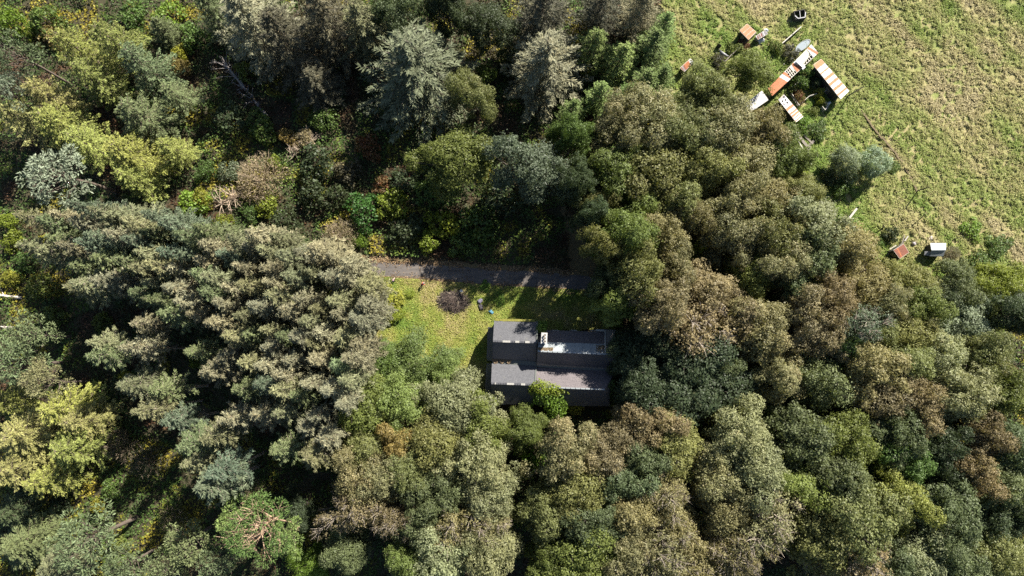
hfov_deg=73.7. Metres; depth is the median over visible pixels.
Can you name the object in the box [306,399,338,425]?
plantation spruce
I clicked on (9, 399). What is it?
larch tree
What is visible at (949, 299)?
broadleaf tree
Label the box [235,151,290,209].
twiggy shrub
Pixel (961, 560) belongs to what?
broadleaf tree
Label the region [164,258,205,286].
plantation spruce
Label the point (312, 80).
spruce tree
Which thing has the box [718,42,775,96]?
broadleaf tree
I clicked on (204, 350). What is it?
plantation spruce
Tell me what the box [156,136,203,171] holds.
larch tree
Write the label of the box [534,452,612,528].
broadleaf tree
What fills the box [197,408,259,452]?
plantation spruce
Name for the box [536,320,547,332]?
ivy
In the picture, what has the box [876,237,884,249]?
bush
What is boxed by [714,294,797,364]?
broadleaf tree
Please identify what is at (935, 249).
white hut
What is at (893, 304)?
broadleaf tree
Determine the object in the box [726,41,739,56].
bush
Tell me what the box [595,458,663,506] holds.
broadleaf tree
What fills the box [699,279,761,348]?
broadleaf tree
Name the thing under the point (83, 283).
plantation spruce
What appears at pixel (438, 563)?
broadleaf tree
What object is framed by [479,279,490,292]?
bush
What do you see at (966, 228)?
bush
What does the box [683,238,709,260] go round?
fir tree
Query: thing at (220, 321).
plantation spruce
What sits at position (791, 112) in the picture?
tin shed
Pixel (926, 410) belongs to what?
broadleaf tree
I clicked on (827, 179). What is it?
bush
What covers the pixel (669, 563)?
thinning tree
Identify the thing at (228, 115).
bush
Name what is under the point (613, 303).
broadleaf tree
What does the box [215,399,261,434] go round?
plantation spruce
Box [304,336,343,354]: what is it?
plantation spruce
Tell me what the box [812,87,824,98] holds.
bush
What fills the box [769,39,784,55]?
bush
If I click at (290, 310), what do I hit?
plantation spruce
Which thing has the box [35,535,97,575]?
fir tree
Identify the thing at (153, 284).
plantation spruce
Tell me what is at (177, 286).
plantation spruce
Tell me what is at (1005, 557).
broadleaf tree
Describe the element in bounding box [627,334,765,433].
broadleaf tree
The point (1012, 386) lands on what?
broadleaf tree
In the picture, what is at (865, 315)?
thinning tree
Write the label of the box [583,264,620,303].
broadleaf tree
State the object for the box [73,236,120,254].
plantation spruce
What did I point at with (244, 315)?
plantation spruce
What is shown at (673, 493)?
thinning tree
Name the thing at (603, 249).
broadleaf tree
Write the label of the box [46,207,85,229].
plantation spruce
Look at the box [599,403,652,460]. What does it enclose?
broadleaf tree
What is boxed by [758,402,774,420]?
bush
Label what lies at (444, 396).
broadleaf tree
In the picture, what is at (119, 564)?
bush
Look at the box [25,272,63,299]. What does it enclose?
bush
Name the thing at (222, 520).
pine tree
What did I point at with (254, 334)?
plantation spruce
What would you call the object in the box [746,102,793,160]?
broadleaf tree
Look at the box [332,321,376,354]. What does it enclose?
plantation spruce
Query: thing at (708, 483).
broadleaf tree
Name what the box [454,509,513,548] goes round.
thinning tree
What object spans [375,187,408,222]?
bush
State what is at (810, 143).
broken gate
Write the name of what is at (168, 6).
bush
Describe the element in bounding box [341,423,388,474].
broadleaf tree
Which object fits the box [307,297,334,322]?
plantation spruce
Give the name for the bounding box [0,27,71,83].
pine tree
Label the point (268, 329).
plantation spruce
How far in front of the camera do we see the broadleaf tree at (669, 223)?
108.22 m
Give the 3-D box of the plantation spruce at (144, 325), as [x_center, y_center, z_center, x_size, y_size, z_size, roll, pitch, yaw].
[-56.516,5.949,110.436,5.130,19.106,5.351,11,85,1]
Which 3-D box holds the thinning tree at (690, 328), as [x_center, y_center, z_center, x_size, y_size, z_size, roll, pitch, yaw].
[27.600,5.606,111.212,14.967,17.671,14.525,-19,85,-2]
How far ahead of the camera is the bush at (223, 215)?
120.32 m
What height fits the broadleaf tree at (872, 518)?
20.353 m
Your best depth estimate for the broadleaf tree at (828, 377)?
108.03 m
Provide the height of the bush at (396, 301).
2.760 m
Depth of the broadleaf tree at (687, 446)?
105.35 m
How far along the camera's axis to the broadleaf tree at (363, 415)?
106.58 m
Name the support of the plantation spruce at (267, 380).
on the ground at (306, 488)
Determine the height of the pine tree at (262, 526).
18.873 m
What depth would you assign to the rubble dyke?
122.15 m
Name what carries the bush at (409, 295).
on the lawn at (484, 317)
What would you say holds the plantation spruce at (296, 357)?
on the ground at (306, 488)
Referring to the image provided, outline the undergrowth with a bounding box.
[0,0,1023,575]
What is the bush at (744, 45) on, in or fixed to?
on the ground at (306, 488)
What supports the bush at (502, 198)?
on the ground at (306, 488)
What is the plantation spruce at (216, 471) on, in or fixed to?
on the ground at (306, 488)
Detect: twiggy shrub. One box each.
[98,428,138,462]
[128,443,165,479]
[158,500,190,532]
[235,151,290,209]
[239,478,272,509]
[322,218,360,252]
[945,246,961,260]
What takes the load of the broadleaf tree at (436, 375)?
on the lawn at (484, 317)
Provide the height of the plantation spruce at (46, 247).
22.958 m
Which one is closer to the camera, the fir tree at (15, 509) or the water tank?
the fir tree at (15, 509)
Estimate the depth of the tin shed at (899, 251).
118.67 m
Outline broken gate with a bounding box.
[798,132,814,150]
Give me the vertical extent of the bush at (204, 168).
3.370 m
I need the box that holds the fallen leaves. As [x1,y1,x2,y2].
[359,254,594,296]
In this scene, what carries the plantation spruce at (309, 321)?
on the ground at (306, 488)
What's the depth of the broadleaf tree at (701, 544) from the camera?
104.20 m
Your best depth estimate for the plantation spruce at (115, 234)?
101.92 m
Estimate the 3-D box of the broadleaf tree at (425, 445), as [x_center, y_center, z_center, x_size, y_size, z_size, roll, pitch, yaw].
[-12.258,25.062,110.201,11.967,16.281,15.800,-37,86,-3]
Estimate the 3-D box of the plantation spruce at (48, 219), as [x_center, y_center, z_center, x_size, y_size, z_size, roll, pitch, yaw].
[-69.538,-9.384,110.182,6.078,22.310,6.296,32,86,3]
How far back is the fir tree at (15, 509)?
113.01 m
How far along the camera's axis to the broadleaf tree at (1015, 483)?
105.49 m
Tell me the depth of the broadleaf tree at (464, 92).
111.17 m
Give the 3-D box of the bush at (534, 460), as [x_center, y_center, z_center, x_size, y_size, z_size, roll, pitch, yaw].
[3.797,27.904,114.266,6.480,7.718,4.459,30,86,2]
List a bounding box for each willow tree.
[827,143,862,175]
[858,144,893,179]
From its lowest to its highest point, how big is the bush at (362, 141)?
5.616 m
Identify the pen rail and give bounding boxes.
[789,93,816,106]
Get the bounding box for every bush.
[0,5,30,42]
[0,213,24,232]
[0,229,22,254]
[0,269,23,288]
[13,250,41,274]
[24,26,47,43]
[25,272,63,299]
[28,4,67,40]
[34,22,64,51]
[41,305,68,326]
[50,494,73,512]
[90,495,107,513]
[91,310,113,335]
[100,478,119,499]
[109,531,134,553]
[111,552,125,565]
[117,370,136,380]
[121,0,152,33]
[149,0,187,29]
[153,69,178,91]
[164,54,193,76]
[171,42,187,62]
[177,190,211,218]
[179,20,210,54]
[188,356,203,369]
[191,186,213,210]
[192,160,217,183]
[210,100,247,134]
[212,213,236,227]
[216,160,244,181]
[232,61,258,84]
[238,202,258,224]
[245,106,283,145]
[254,190,281,218]
[266,154,280,168]
[269,204,304,232]
[277,127,297,147]
[294,127,313,149]
[296,174,331,210]
[300,142,334,181]
[307,107,340,133]
[317,182,353,209]
[334,157,362,190]
[342,191,380,234]
[350,233,369,247]
[354,132,380,163]
[371,174,390,194]
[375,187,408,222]
[383,282,404,321]
[385,167,419,193]
[387,212,426,251]
[387,307,405,323]
[404,291,415,299]
[413,170,455,210]
[418,227,441,255]
[422,210,464,239]
[447,228,478,259]
[451,197,500,248]
[471,176,526,218]
[474,63,497,87]
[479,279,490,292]
[493,289,505,306]
[496,46,527,77]
[509,512,520,526]
[510,498,518,514]
[513,441,547,469]
[528,390,567,421]
[710,52,726,71]
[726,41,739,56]
[737,38,750,51]
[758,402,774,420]
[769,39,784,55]
[781,44,800,63]
[788,74,809,91]
[789,89,805,106]
[796,115,810,133]
[797,63,814,80]
[805,106,819,116]
[805,117,826,141]
[806,76,821,91]
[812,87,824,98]
[814,96,827,106]
[820,167,842,186]
[832,178,849,199]
[840,171,857,184]
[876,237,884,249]
[880,227,899,243]
[889,160,900,174]
[958,216,981,243]
[967,249,996,270]
[985,234,1014,260]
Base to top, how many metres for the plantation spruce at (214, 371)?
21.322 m
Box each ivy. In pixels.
[528,378,569,397]
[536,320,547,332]
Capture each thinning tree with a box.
[310,468,404,541]
[363,498,415,544]
[422,498,502,560]
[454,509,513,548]
[631,516,697,575]
[635,470,694,542]
[642,287,736,367]
[647,541,724,575]
[695,527,781,575]
[717,479,805,574]
[799,496,894,575]
[800,300,905,364]
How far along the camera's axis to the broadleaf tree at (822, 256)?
107.66 m
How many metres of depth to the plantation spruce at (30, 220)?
102.08 m
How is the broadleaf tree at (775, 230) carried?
on the ground at (306, 488)
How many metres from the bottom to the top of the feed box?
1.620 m
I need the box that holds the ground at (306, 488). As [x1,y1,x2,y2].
[0,0,1023,575]
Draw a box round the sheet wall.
[778,27,800,46]
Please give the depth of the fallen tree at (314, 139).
121.29 m
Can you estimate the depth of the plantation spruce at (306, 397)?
103.68 m
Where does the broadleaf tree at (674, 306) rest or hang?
on the ground at (306, 488)
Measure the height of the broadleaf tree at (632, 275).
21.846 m
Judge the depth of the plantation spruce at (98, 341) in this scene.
104.92 m
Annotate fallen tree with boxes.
[0,288,21,298]
[208,53,268,115]
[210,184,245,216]
[284,129,324,160]
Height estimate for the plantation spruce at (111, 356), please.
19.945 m
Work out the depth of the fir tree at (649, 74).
115.08 m
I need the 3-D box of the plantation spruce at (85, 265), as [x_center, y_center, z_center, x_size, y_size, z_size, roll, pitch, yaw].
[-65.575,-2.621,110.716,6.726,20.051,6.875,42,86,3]
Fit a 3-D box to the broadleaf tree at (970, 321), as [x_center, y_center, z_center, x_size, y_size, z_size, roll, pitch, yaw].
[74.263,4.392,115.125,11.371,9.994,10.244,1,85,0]
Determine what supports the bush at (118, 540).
on the ground at (306, 488)
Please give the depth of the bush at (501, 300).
119.82 m
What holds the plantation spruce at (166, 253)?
on the ground at (306, 488)
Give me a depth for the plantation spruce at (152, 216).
104.11 m
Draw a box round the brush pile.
[435,288,473,315]
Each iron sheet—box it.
[718,49,728,56]
[758,38,764,43]
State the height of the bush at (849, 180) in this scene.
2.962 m
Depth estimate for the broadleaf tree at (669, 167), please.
108.28 m
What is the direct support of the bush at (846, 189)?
on the ground at (306, 488)
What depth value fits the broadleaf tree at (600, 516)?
102.65 m
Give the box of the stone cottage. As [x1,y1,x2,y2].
[485,319,614,405]
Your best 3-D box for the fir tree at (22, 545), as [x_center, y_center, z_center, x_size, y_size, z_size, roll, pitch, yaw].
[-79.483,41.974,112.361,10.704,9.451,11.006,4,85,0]
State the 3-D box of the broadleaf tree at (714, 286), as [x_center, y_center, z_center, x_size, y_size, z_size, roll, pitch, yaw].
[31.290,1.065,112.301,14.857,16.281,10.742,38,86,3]
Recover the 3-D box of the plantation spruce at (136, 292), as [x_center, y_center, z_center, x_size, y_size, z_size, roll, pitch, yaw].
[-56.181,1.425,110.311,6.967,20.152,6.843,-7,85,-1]
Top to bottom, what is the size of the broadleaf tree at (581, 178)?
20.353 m
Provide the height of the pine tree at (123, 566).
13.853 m
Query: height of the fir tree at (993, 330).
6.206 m
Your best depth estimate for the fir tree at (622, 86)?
116.63 m
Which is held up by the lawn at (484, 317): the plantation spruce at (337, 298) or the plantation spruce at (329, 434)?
the plantation spruce at (337, 298)
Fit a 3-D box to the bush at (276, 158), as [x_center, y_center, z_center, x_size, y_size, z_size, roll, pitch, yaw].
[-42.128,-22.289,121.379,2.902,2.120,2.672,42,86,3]
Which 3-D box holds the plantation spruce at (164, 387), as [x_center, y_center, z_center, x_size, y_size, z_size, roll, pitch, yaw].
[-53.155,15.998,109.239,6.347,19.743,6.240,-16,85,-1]
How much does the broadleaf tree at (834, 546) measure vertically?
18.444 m
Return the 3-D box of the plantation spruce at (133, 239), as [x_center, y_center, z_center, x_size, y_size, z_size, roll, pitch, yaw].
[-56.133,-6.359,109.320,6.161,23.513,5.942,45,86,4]
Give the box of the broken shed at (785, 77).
[765,45,817,99]
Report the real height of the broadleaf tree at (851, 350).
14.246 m
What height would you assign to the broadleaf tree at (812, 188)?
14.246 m
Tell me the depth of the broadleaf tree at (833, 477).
103.28 m
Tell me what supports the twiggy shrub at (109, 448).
on the ground at (306, 488)
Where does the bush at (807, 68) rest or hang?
on the ground at (306, 488)
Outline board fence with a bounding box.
[726,32,756,60]
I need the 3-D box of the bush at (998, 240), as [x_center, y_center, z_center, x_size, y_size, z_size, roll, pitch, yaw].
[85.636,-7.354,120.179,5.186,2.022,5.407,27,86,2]
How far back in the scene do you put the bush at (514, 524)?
114.08 m
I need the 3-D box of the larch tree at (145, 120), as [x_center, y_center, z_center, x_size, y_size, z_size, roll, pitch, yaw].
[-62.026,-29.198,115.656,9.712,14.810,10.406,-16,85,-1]
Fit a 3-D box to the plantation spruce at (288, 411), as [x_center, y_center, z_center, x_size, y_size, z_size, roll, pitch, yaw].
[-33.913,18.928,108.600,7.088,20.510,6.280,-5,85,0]
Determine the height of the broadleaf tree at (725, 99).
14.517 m
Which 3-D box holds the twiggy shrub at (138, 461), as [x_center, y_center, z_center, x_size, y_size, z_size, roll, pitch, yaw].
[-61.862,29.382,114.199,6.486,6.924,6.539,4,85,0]
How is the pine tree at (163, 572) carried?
on the ground at (306, 488)
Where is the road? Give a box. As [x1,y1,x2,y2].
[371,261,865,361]
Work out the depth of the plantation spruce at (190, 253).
103.05 m
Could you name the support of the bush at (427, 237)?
on the ground at (306, 488)
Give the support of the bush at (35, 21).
on the ground at (306, 488)
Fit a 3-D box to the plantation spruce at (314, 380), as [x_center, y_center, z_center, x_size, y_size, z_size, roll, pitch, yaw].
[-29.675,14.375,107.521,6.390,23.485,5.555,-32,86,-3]
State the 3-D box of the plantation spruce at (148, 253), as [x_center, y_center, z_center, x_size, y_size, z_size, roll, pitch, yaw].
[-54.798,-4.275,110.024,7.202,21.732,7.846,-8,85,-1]
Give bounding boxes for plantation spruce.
[12,205,74,233]
[15,236,81,275]
[34,209,86,238]
[43,228,97,257]
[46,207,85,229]
[54,235,90,260]
[62,275,127,308]
[66,198,131,229]
[66,213,114,236]
[67,253,106,276]
[68,268,127,310]
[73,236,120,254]
[83,226,137,257]
[84,336,134,370]
[85,203,144,230]
[85,325,153,357]
[87,269,139,303]
[88,248,135,274]
[101,226,147,249]
[105,267,142,305]
[108,201,164,231]
[110,250,151,280]
[115,363,180,403]
[118,211,182,246]
[118,332,188,367]
[119,233,182,253]
[127,259,168,280]
[127,279,172,314]
[129,309,189,338]
[129,396,203,424]
[133,241,186,265]
[137,226,186,246]
[138,207,205,241]
[140,274,173,294]
[140,291,185,309]
[141,256,206,283]
[146,369,208,405]
[155,241,195,265]
[156,214,219,250]
[156,301,205,334]
[159,401,220,435]
[160,273,203,297]
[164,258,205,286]
[171,227,224,253]
[172,288,219,319]
[175,420,223,455]
[177,246,212,267]
[178,443,243,478]
[184,333,228,368]
[185,304,221,332]
[187,264,235,287]
[192,220,244,248]
[192,252,246,276]
[192,453,259,505]
[196,284,234,316]
[197,236,248,262]
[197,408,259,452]
[198,355,249,387]
[199,265,251,300]
[203,310,245,342]
[203,443,265,490]
[211,292,253,323]
[215,244,251,272]
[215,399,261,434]
[216,342,260,373]
[219,275,256,302]
[221,322,263,352]
[225,229,255,260]
[230,257,270,280]
[231,370,264,403]
[232,306,271,327]
[234,270,271,300]
[236,344,266,375]
[239,240,266,264]
[239,318,280,346]
[244,222,305,259]
[246,293,292,328]
[248,393,287,432]
[252,351,288,374]
[252,367,291,399]
[254,237,298,263]
[258,258,298,288]
[258,319,297,338]
[259,333,295,359]
[261,274,291,290]
[262,281,299,306]
[268,369,318,402]
[269,228,310,248]
[269,425,315,465]
[270,362,319,383]
[270,397,309,426]
[274,244,315,272]
[274,323,302,349]
[276,300,312,328]
[279,264,329,295]
[280,343,322,373]
[287,325,320,352]
[288,376,332,412]
[291,283,331,317]
[292,240,319,270]
[296,402,331,443]
[297,311,337,331]
[297,433,339,472]
[299,368,336,393]
[304,263,330,294]
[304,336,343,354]
[306,234,355,271]
[306,344,343,375]
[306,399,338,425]
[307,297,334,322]
[312,316,350,352]
[313,414,350,453]
[318,266,356,291]
[318,368,364,404]
[325,286,360,311]
[326,244,364,269]
[329,300,357,327]
[329,351,368,377]
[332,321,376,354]
[334,270,375,297]
[334,386,374,415]
[335,367,376,395]
[339,252,380,277]
[340,342,386,376]
[348,307,390,338]
[348,333,389,359]
[352,266,396,302]
[353,287,398,327]
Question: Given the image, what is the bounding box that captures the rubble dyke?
[862,110,917,191]
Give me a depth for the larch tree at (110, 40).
114.43 m
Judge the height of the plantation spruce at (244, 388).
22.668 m
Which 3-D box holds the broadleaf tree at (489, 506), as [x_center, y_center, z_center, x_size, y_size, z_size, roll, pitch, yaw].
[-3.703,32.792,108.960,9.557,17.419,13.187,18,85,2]
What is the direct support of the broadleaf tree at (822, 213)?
on the ground at (306, 488)
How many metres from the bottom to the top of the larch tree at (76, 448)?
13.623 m
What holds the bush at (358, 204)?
on the ground at (306, 488)
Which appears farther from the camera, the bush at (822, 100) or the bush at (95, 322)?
the bush at (822, 100)
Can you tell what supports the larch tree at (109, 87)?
on the ground at (306, 488)
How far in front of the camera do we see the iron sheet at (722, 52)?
123.31 m
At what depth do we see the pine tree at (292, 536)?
104.77 m
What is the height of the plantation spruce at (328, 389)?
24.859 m
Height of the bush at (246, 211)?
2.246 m
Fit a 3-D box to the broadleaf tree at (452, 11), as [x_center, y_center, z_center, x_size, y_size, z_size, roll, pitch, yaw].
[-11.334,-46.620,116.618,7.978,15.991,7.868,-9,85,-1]
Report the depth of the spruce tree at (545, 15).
116.20 m
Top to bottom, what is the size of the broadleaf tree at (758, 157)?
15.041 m
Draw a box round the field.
[659,0,1023,286]
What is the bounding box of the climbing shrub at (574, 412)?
[566,406,583,415]
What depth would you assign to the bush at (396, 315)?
118.73 m
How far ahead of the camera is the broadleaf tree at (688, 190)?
108.69 m
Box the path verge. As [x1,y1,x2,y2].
[360,255,795,333]
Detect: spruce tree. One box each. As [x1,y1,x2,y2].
[193,0,239,52]
[213,0,308,84]
[252,4,344,100]
[295,62,350,116]
[300,0,365,78]
[339,0,391,75]
[356,16,480,145]
[500,26,593,124]
[508,0,579,48]
[572,0,625,44]
[613,0,663,46]
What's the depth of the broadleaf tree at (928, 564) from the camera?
104.96 m
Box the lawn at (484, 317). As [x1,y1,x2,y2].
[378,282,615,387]
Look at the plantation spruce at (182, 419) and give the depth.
104.75 m
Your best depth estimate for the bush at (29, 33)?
122.25 m
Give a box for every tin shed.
[679,59,691,73]
[737,24,755,41]
[746,91,767,109]
[754,30,767,41]
[778,95,802,121]
[811,59,848,100]
[888,244,908,258]
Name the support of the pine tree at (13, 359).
on the ground at (306, 488)
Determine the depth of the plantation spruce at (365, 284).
106.96 m
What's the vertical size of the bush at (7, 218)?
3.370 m
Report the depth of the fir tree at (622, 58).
117.80 m
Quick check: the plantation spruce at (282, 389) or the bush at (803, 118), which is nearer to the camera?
the plantation spruce at (282, 389)
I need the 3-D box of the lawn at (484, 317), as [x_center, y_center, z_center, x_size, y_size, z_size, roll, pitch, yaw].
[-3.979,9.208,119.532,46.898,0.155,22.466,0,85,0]
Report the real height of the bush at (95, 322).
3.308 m
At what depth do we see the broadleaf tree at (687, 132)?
108.55 m
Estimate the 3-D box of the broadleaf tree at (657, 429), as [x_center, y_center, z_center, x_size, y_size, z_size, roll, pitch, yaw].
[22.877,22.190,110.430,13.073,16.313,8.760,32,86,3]
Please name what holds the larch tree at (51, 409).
on the ground at (306, 488)
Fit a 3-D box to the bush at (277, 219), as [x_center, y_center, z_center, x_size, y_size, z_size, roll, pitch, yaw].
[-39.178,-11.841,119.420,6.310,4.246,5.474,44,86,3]
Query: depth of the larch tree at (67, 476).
110.93 m
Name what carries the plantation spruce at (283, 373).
on the ground at (306, 488)
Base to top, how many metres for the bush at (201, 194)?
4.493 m
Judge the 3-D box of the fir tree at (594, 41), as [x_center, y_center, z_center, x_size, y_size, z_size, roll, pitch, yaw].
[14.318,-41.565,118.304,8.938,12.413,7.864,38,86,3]
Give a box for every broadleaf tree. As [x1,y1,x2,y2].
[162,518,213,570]
[277,482,318,533]
[286,539,329,575]
[318,517,373,575]
[330,373,400,437]
[331,434,387,526]
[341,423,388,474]
[352,451,408,502]
[366,356,429,439]
[367,0,425,48]
[368,336,415,378]
[375,421,412,459]
[378,449,433,494]
[382,362,408,396]
[382,536,430,575]
[384,324,458,387]
[389,496,459,549]
[392,404,465,480]
[398,454,470,520]
[403,123,496,201]
[405,365,504,438]
[409,520,478,575]
[422,0,467,39]
[424,346,465,395]
[431,406,511,509]
[443,65,498,123]
[452,0,522,55]
[454,518,524,575]
[458,388,511,457]
[460,460,523,530]
[482,129,576,204]
[501,400,549,456]
[511,483,578,547]
[518,415,605,484]
[523,537,563,575]
[532,516,634,575]
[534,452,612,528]
[543,111,597,161]
[545,483,627,563]
[552,151,597,207]
[568,195,609,244]
[575,222,625,266]
[575,425,626,482]
[576,183,622,214]
[582,79,650,160]
[583,142,648,205]
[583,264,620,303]
[584,280,639,328]
[585,207,662,264]
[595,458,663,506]
[598,522,660,575]
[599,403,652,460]
[602,489,666,543]
[604,237,665,307]
[605,326,648,377]
[608,132,693,212]
[609,352,674,416]
[619,324,691,366]
[619,402,691,456]
[622,188,661,219]
[622,442,673,495]
[625,276,696,336]
[626,79,684,160]
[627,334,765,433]
[639,237,696,289]
[642,208,690,261]
[647,178,704,227]
[650,407,704,483]
[650,498,708,561]
[653,93,729,159]
[672,257,738,328]
[673,56,731,113]
[673,145,748,201]
[673,196,716,240]
[682,91,760,168]
[689,70,745,124]
[689,472,754,548]
[691,440,753,505]
[693,391,774,479]
[696,211,764,272]
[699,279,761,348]
[703,167,772,222]
[705,353,747,394]
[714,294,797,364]
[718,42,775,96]
[718,135,781,198]
[718,431,790,518]
[721,252,773,300]
[726,172,805,220]
[743,196,811,285]
[743,349,809,404]
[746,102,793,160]
[748,237,822,283]
[754,121,819,178]
[758,394,836,475]
[769,261,810,306]
[773,220,845,287]
[774,495,857,575]
[775,282,835,353]
[776,190,861,253]
[777,459,835,514]
[780,170,828,216]
[785,341,855,414]
[786,316,850,367]
[787,451,873,514]
[796,266,860,328]
[802,406,882,471]
[809,467,914,575]
[824,220,879,276]
[824,331,863,370]
[836,251,892,314]
[841,326,915,408]
[841,373,917,430]
[849,400,928,473]
[854,281,914,325]
[854,537,917,575]
[857,317,903,349]
[865,433,938,486]
[868,245,923,305]
[871,458,948,539]
[876,312,942,350]
[884,334,938,388]
[884,370,949,441]
[885,521,951,575]
[895,328,970,395]
[897,269,961,335]
[901,256,944,298]
[903,473,986,558]
[911,458,976,493]
[912,275,964,313]
[915,360,1006,427]
[917,416,977,474]
[926,521,992,575]
[932,256,986,308]
[935,440,1013,503]
[937,292,993,341]
[950,407,1021,464]
[956,526,1023,575]
[958,329,1020,387]
[961,493,1013,549]
[963,365,1023,424]
[963,415,1023,473]
[971,453,1023,517]
[973,259,1023,307]
[975,284,1001,320]
[983,286,1023,335]
[1007,504,1023,538]
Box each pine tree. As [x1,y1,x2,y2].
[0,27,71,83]
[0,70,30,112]
[0,309,73,359]
[0,334,68,385]
[14,143,118,210]
[16,353,90,402]
[43,498,138,575]
[102,540,157,575]
[140,545,188,575]
[195,545,242,575]
[213,494,269,540]
[216,490,297,569]
[268,515,304,560]
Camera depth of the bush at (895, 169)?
121.49 m
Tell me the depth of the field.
123.25 m
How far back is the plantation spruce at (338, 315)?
103.75 m
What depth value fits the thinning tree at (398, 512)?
104.53 m
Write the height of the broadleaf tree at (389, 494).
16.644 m
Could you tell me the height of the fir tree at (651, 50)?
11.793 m
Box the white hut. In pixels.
[924,243,945,256]
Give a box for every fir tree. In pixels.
[0,486,52,530]
[0,506,72,570]
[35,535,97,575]
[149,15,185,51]
[551,98,586,122]
[573,26,612,78]
[580,80,612,122]
[594,40,638,92]
[615,82,633,112]
[626,66,663,99]
[631,25,670,71]
[646,11,676,46]
[655,62,674,91]
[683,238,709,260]
[782,169,807,178]
[983,324,1004,334]
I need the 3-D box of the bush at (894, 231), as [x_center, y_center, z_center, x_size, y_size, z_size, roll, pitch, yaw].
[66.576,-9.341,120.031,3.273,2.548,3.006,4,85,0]
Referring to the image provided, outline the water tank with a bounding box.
[796,39,809,51]
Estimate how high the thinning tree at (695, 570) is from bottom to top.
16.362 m
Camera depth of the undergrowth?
120.55 m
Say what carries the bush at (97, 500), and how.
on the ground at (306, 488)
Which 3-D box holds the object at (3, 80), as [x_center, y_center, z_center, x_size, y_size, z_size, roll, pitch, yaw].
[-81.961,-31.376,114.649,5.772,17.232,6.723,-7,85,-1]
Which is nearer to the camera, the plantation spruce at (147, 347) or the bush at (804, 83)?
the plantation spruce at (147, 347)
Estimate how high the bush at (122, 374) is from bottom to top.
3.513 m
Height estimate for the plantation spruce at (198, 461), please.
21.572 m
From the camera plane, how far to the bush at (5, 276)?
118.65 m
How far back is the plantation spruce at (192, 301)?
103.08 m
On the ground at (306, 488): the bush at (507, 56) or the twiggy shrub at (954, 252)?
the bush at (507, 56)
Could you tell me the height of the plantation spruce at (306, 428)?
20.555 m
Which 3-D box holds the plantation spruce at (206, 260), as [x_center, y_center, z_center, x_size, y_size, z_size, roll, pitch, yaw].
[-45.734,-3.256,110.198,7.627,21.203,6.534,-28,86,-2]
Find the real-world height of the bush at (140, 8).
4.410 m
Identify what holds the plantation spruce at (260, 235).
on the ground at (306, 488)
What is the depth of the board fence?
123.26 m
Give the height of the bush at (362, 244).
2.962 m
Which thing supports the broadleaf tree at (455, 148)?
on the ground at (306, 488)
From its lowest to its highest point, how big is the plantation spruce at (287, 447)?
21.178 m
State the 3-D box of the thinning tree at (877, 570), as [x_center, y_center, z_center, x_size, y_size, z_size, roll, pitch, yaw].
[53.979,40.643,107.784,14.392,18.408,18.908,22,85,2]
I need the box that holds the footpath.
[561,204,595,272]
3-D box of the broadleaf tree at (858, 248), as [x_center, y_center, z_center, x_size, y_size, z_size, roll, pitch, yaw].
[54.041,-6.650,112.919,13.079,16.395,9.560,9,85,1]
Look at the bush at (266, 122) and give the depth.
120.36 m
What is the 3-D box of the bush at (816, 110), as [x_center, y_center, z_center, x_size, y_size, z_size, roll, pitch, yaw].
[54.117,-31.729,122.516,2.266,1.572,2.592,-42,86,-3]
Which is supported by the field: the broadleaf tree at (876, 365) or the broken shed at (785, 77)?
the broken shed at (785, 77)
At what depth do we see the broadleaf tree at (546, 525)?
106.01 m
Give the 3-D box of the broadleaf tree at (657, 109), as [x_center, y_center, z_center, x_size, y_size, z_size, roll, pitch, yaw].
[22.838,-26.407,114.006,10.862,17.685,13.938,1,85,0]
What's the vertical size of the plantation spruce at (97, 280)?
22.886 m
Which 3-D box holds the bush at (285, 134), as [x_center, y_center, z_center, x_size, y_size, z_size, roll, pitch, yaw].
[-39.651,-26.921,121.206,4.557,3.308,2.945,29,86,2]
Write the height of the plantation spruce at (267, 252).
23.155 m
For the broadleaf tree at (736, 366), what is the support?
on the ground at (306, 488)
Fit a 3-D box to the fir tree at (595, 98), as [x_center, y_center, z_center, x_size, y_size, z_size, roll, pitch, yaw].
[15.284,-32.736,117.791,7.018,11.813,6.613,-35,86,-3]
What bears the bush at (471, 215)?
on the ground at (306, 488)
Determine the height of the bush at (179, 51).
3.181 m
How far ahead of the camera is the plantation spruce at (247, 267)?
103.99 m
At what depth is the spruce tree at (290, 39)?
114.03 m
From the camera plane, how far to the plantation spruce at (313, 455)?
103.82 m
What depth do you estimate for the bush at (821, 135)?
121.81 m
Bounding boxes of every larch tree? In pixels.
[0,96,69,153]
[0,376,45,420]
[0,399,77,466]
[0,439,69,492]
[20,75,92,119]
[21,455,92,498]
[30,100,109,162]
[35,379,109,435]
[46,23,123,89]
[46,420,121,473]
[58,391,124,441]
[60,121,119,176]
[68,56,136,111]
[87,18,153,77]
[101,128,180,182]
[110,165,169,203]
[113,90,185,148]
[117,41,185,105]
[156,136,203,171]
[158,77,205,119]
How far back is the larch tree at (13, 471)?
108.62 m
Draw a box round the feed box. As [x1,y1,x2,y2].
[791,9,805,21]
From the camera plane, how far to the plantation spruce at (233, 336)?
101.79 m
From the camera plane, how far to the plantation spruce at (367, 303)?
106.16 m

